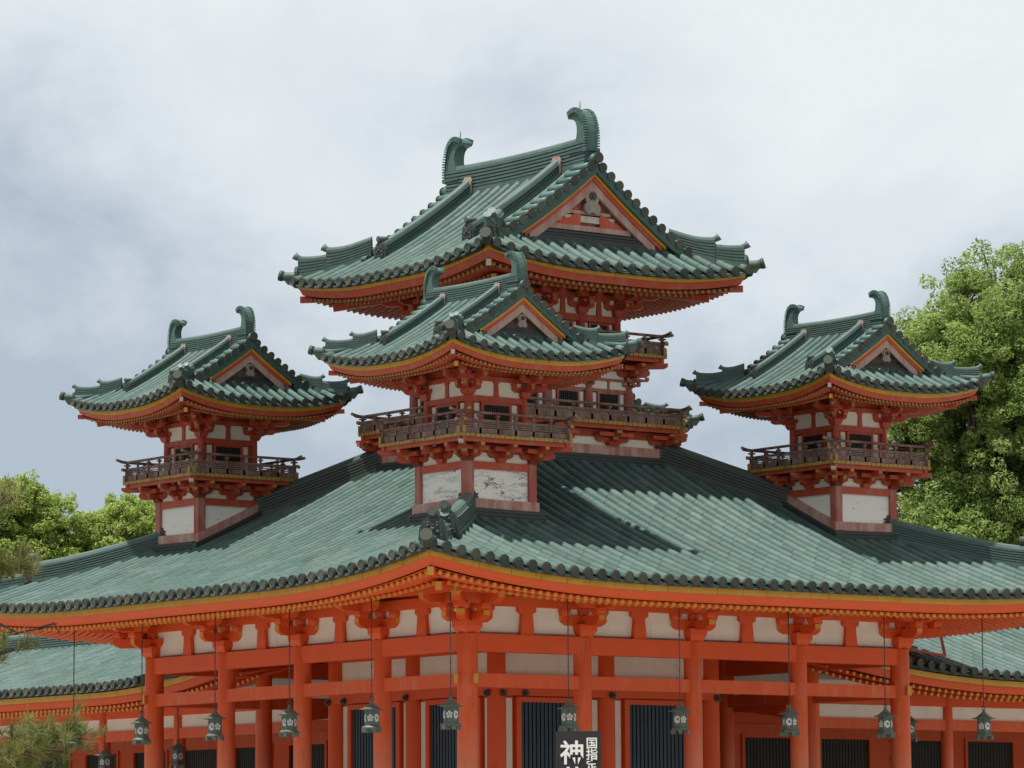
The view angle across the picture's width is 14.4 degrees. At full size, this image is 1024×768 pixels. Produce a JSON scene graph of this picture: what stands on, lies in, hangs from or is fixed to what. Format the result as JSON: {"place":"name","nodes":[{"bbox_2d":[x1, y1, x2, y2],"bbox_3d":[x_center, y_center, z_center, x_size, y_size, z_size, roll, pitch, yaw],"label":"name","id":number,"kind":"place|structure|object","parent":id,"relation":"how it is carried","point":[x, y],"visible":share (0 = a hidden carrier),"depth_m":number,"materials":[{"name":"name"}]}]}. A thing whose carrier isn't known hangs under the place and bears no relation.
{"place":"outdoors","nodes":[
{"label":"outdoors","id":0,"kind":"place"},
{"bbox_2d":[0,0,1023,533],"label":"sky","id":1,"kind":"structure","parent":0,"point":[162,161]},
{"label":"ground","id":2,"kind":"structure","parent":0,"visible":0},
{"bbox_2d":[0,469,52,635],"bbox_3d":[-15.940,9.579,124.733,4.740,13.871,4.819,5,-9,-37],"label":"broadleaf tree","id":3,"kind":"object","parent":2,"relation":"on","point":[36,493],"visible":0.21,"depth_m":124.34,"materials":[{"name":"green plant"}]},
{"bbox_2d":[5,490,99,635],"bbox_3d":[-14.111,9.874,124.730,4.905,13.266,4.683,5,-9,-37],"label":"broadleaf tree","id":4,"kind":"object","parent":2,"relation":"on","point":[58,535],"visible":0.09,"depth_m":124.36,"materials":[{"name":"green plant"}]},
{"bbox_2d":[0,472,112,767],"bbox_3d":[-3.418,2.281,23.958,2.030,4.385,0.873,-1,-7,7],"label":"pine tree","id":5,"kind":"object","parent":2,"relation":"on","point":[32,734],"visible":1,"depth_m":23.93,"materials":[{"name":"green plant"}]},
{"bbox_2d":[63,492,154,554],"bbox_3d":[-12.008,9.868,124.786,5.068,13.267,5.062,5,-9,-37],"label":"broadleaf tree","id":6,"kind":"object","parent":2,"relation":"on","point":[120,520],"visible":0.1,"depth_m":124.80,"materials":[{"name":"green plant"}]},
{"bbox_2d":[0,634,327,767],"bbox_3d":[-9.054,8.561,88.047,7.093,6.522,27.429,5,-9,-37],"label":"side gallery","id":7,"kind":"object","parent":2,"relation":"on","point":[39,681],"visible":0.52,"depth_m":84.39,"materials":[{"name":"green tile"}]},
{"bbox_2d":[39,753,71,767],"bbox_3d":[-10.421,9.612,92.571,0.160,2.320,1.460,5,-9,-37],"label":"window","id":8,"kind":"structure","parent":7,"relation":"in","point":[69,762],"depth_m":92.68,"materials":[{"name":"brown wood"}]},
{"bbox_2d":[84,750,118,767],"bbox_3d":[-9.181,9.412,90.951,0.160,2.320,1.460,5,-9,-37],"label":"window","id":9,"kind":"structure","parent":7,"relation":"in","point":[90,761],"depth_m":91.27,"materials":[{"name":"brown wood"}]},
{"bbox_2d":[94,691,114,767],"bbox_3d":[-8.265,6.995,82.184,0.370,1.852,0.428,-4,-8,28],"label":"hanging lantern","id":10,"kind":"object","parent":7,"relation":"hanging from","point":[104,755],"visible":0.96,"depth_m":82.02,"materials":[{"name":"green metal"}]},
{"bbox_2d":[132,748,168,767],"bbox_3d":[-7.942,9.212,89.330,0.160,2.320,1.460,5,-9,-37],"label":"window","id":11,"kind":"structure","parent":7,"relation":"in","point":[137,754],"depth_m":89.77,"materials":[{"name":"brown wood"}]},
{"bbox_2d":[167,676,187,767],"bbox_3d":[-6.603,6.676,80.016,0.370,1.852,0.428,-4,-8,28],"label":"hanging lantern","id":12,"kind":"object","parent":7,"relation":"hanging from","point":[177,748],"visible":0.95,"depth_m":79.84,"materials":[{"name":"green metal"}]},
{"bbox_2d":[186,745,216,767],"bbox_3d":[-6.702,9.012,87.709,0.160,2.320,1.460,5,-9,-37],"label":"window","id":13,"kind":"structure","parent":7,"relation":"in","point":[196,756],"depth_m":87.80,"materials":[{"name":"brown wood"}]},
{"bbox_2d":[235,743,272,767],"bbox_3d":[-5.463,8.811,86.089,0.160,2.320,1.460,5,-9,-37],"label":"window","id":14,"kind":"structure","parent":7,"relation":"in","point":[244,753],"depth_m":86.44,"materials":[{"name":"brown wood"}]},
{"bbox_2d":[287,740,327,767],"bbox_3d":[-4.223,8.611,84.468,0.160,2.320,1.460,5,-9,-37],"label":"window","id":15,"kind":"structure","parent":7,"relation":"in","point":[319,747],"depth_m":84.31,"materials":[{"name":"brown wood"}]},
{"bbox_2d":[0,442,1023,767],"bbox_3d":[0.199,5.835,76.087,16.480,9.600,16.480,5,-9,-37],"label":"shrine hall","id":16,"kind":"structure","parent":2,"relation":"on","point":[688,578],"depth_m":72.90,"materials":[{"name":"green tile"}]},
{"bbox_2d":[65,630,82,747],"bbox_3d":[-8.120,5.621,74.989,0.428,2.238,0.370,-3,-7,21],"label":"hanging lantern","id":17,"kind":"object","parent":16,"relation":"hanging from","point":[73,694],"visible":0.22,"depth_m":74.97,"materials":[{"name":"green metal"}]},
{"bbox_2d":[131,624,152,744],"bbox_3d":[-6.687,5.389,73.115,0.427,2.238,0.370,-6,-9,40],"label":"hanging lantern","id":18,"kind":"object","parent":16,"relation":"hanging from","point":[141,729],"visible":1,"depth_m":72.94,"materials":[{"name":"green metal"}]},
{"bbox_2d":[59,306,363,552],"bbox_3d":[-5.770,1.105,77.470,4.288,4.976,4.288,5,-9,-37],"label":"corner turret","id":19,"kind":"object","parent":16,"relation":"on","point":[210,410],"visible":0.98,"depth_m":76.74,"materials":[{"name":"paint"}]},
{"bbox_2d":[174,444,193,468],"bbox_3d":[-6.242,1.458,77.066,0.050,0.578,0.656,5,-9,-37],"label":"window","id":20,"kind":"structure","parent":19,"relation":"in","point":[190,447],"depth_m":77.07,"materials":[{"name":"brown wood"}]},
{"bbox_2d":[212,444,242,469],"bbox_3d":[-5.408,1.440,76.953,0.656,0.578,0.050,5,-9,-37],"label":"window","id":21,"kind":"structure","parent":19,"relation":"in","point":[217,448],"depth_m":76.96,"materials":[{"name":"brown wood"}]},
{"bbox_2d":[203,617,226,740],"bbox_3d":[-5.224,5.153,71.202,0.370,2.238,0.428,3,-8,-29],"label":"hanging lantern","id":22,"kind":"object","parent":16,"relation":"hanging from","point":[214,718],"visible":0.99,"depth_m":71.02,"materials":[{"name":"green metal"}]},
{"bbox_2d":[278,609,300,736],"bbox_3d":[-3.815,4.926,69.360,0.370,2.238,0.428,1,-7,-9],"label":"hanging lantern","id":23,"kind":"object","parent":16,"relation":"hanging from","point":[289,714],"visible":1,"depth_m":69.18,"materials":[{"name":"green metal"}]},
{"bbox_2d":[359,598,383,732],"bbox_3d":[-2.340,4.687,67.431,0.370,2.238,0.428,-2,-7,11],"label":"hanging lantern","id":24,"kind":"object","parent":16,"relation":"hanging from","point":[371,709],"visible":1,"depth_m":67.25,"materials":[{"name":"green metal"}]},
{"bbox_2d":[347,702,402,767],"bbox_3d":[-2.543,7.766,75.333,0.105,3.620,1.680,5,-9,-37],"label":"door","id":25,"kind":"structure","parent":16,"relation":"in","point":[359,745],"depth_m":75.72,"materials":[{"name":"blue paint"}]},
{"bbox_2d":[438,592,462,729],"bbox_3d":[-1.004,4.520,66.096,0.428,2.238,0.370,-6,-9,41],"label":"hanging lantern","id":26,"kind":"object","parent":16,"relation":"hanging from","point":[450,706],"visible":1,"depth_m":65.91,"materials":[{"name":"green metal"}]},
{"bbox_2d":[425,697,484,767],"bbox_3d":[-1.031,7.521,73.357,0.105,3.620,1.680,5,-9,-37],"label":"door","id":27,"kind":"structure","parent":16,"relation":"in","point":[440,745],"depth_m":73.81,"materials":[{"name":"blue paint"}]},
{"bbox_2d":[308,251,643,523],"bbox_3d":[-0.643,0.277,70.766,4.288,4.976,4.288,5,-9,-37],"label":"corner turret","id":28,"kind":"object","parent":16,"relation":"on","point":[474,365],"visible":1,"depth_m":70.09,"materials":[{"name":"green tile"}]},
{"bbox_2d":[436,402,459,429],"bbox_3d":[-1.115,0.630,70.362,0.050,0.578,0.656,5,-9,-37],"label":"window","id":29,"kind":"structure","parent":28,"relation":"in","point":[444,407],"depth_m":70.38,"materials":[{"name":"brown wood"}]},
{"bbox_2d":[480,402,511,429],"bbox_3d":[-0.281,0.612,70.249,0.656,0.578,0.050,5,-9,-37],"label":"window","id":30,"kind":"structure","parent":28,"relation":"in","point":[484,406],"depth_m":70.24,"materials":[{"name":"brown wood"}]},
{"bbox_2d":[278,106,765,472],"bbox_3d":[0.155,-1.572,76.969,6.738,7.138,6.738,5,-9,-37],"label":"central tower","id":31,"kind":"structure","parent":16,"relation":"on","point":[584,232],"depth_m":75.80,"materials":[{"name":"green tile"}]},
{"bbox_2d":[420,400,423,411],"bbox_3d":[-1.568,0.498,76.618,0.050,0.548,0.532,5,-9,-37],"label":"window","id":32,"kind":"structure","parent":31,"relation":"in","point":[421,402],"depth_m":76.79,"materials":[{"name":"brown wood"}]},
{"bbox_2d":[527,393,538,403],"bbox_3d":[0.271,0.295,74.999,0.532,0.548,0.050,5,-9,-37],"label":"window","id":33,"kind":"structure","parent":31,"relation":"in","point":[535,394],"depth_m":75.08,"materials":[{"name":"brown wood"}]},
{"bbox_2d":[556,388,579,406],"bbox_3d":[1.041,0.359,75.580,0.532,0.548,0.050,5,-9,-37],"label":"window","id":34,"kind":"structure","parent":31,"relation":"in","point":[569,394],"depth_m":75.58,"materials":[{"name":"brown wood"}]},
{"bbox_2d":[588,322,608,333],"bbox_3d":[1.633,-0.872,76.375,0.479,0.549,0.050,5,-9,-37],"label":"window","id":35,"kind":"structure","parent":31,"relation":"in","point":[590,325],"depth_m":76.39,"materials":[{"name":"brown wood"}]},
{"bbox_2d":[596,392,619,409],"bbox_3d":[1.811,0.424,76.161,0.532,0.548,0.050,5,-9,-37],"label":"window","id":36,"kind":"structure","parent":31,"relation":"in","point":[605,397],"depth_m":76.15,"materials":[{"name":"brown wood"}]},
{"bbox_2d":[513,697,572,767],"bbox_3d":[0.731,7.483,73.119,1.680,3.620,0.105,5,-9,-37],"label":"door","id":37,"kind":"structure","parent":16,"relation":"in","point":[537,720],"depth_m":73.02,"materials":[{"name":"blue paint"}]},
{"bbox_2d":[557,598,580,730],"bbox_3d":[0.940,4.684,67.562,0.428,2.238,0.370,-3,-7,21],"label":"hanging lantern","id":38,"kind":"object","parent":16,"relation":"hanging from","point":[568,708],"visible":0.97,"depth_m":67.39,"materials":[{"name":"green metal"}]},
{"bbox_2d":[622,700,683,767],"bbox_3d":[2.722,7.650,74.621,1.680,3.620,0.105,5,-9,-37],"label":"door","id":39,"kind":"structure","parent":16,"relation":"in","point":[648,741],"depth_m":74.62,"materials":[{"name":"blue paint"}]},
{"bbox_2d":[633,393,704,433],"bbox_3d":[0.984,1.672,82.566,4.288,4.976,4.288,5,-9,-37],"label":"corner turret","id":40,"kind":"object","parent":16,"relation":"on","point":[692,420],"visible":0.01,"depth_m":82.24,"materials":[{"name":"paint"}]},
{"bbox_2d":[668,607,692,733],"bbox_3d":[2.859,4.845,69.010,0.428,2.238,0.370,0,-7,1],"label":"hanging lantern","id":41,"kind":"object","parent":16,"relation":"hanging from","point":[679,710],"visible":1,"depth_m":68.82,"materials":[{"name":"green metal"}]},
{"bbox_2d":[778,611,799,735],"bbox_3d":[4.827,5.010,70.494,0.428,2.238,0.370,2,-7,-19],"label":"hanging lantern","id":42,"kind":"object","parent":16,"relation":"hanging from","point":[789,714],"visible":1,"depth_m":70.31,"materials":[{"name":"green metal"}]},
{"bbox_2d":[680,290,995,542],"bbox_3d":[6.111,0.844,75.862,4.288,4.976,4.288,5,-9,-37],"label":"corner turret","id":43,"kind":"object","parent":16,"relation":"on","point":[837,397],"visible":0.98,"depth_m":75.16,"materials":[{"name":"paint"}]},
{"bbox_2d":[802,431,826,457],"bbox_3d":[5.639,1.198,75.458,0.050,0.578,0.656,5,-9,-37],"label":"window","id":44,"kind":"structure","parent":43,"relation":"in","point":[817,436],"depth_m":75.45,"materials":[{"name":"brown wood"}]},
{"bbox_2d":[846,431,873,456],"bbox_3d":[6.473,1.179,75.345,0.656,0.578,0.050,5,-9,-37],"label":"window","id":45,"kind":"structure","parent":43,"relation":"in","point":[850,435],"depth_m":75.34,"materials":[{"name":"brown wood"}]},
{"bbox_2d":[874,615,895,737],"bbox_3d":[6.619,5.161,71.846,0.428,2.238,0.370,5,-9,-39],"label":"hanging lantern","id":46,"kind":"object","parent":16,"relation":"hanging from","point":[885,716],"visible":1,"depth_m":71.67,"materials":[{"name":"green metal"}]},
{"bbox_2d":[909,636,945,656],"bbox_3d":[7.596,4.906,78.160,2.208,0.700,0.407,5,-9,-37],"label":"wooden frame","id":47,"kind":"object","parent":16,"relation":"on","point":[933,653],"visible":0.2,"depth_m":78.36,"materials":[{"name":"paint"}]},
{"bbox_2d":[972,618,995,739],"bbox_3d":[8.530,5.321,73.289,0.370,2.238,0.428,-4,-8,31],"label":"hanging lantern","id":48,"kind":"object","parent":16,"relation":"hanging from","point":[983,718],"visible":1,"depth_m":73.10,"materials":[{"name":"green metal"}]},
{"bbox_2d":[556,731,600,767],"bbox_3d":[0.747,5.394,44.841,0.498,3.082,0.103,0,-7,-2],"label":"signboard","id":49,"kind":"object","parent":2,"relation":"on","point":[578,749],"visible":1,"depth_m":44.95,"materials":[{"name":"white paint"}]},
{"bbox_2d":[734,626,1023,767],"bbox_3d":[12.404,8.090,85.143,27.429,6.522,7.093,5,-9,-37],"label":"side gallery","id":50,"kind":"object","parent":2,"relation":"on","point":[946,701],"visible":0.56,"depth_m":80.99,"materials":[{"name":"wood"}]},
{"bbox_2d":[741,733,790,767],"bbox_3d":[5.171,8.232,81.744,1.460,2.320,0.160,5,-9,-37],"label":"window","id":51,"kind":"structure","parent":50,"relation":"in","point":[757,750],"depth_m":81.78,"materials":[{"name":"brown wood"}]},
{"bbox_2d":[820,735,871,767],"bbox_3d":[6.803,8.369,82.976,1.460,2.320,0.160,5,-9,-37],"label":"window","id":52,"kind":"structure","parent":50,"relation":"in","point":[836,751],"depth_m":83.09,"materials":[{"name":"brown wood"}]},
{"bbox_2d":[910,712,919,741],"bbox_3d":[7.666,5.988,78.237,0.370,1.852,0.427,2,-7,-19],"label":"hanging lantern","id":53,"kind":"object","parent":50,"relation":"hanging from","point":[913,721],"visible":0.34,"depth_m":78.06,"materials":[{"name":"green metal"}]},
{"bbox_2d":[911,737,940,767],"bbox_3d":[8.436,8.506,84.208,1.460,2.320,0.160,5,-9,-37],"label":"window","id":54,"kind":"structure","parent":50,"relation":"in","point":[925,753],"depth_m":84.44,"materials":[{"name":"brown wood"}]},
{"bbox_2d":[964,738,1015,767],"bbox_3d":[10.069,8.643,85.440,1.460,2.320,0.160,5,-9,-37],"label":"window","id":55,"kind":"structure","parent":50,"relation":"in","point":[997,752],"depth_m":85.54,"materials":[{"name":"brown wood"}]},
{"bbox_2d":[887,237,1023,545],"bbox_3d":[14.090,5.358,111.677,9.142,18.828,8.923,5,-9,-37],"label":"broadleaf tree","id":56,"kind":"object","parent":2,"relation":"on","point":[956,493],"visible":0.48,"depth_m":110.02,"materials":[{"name":"green plant"}]}
]}

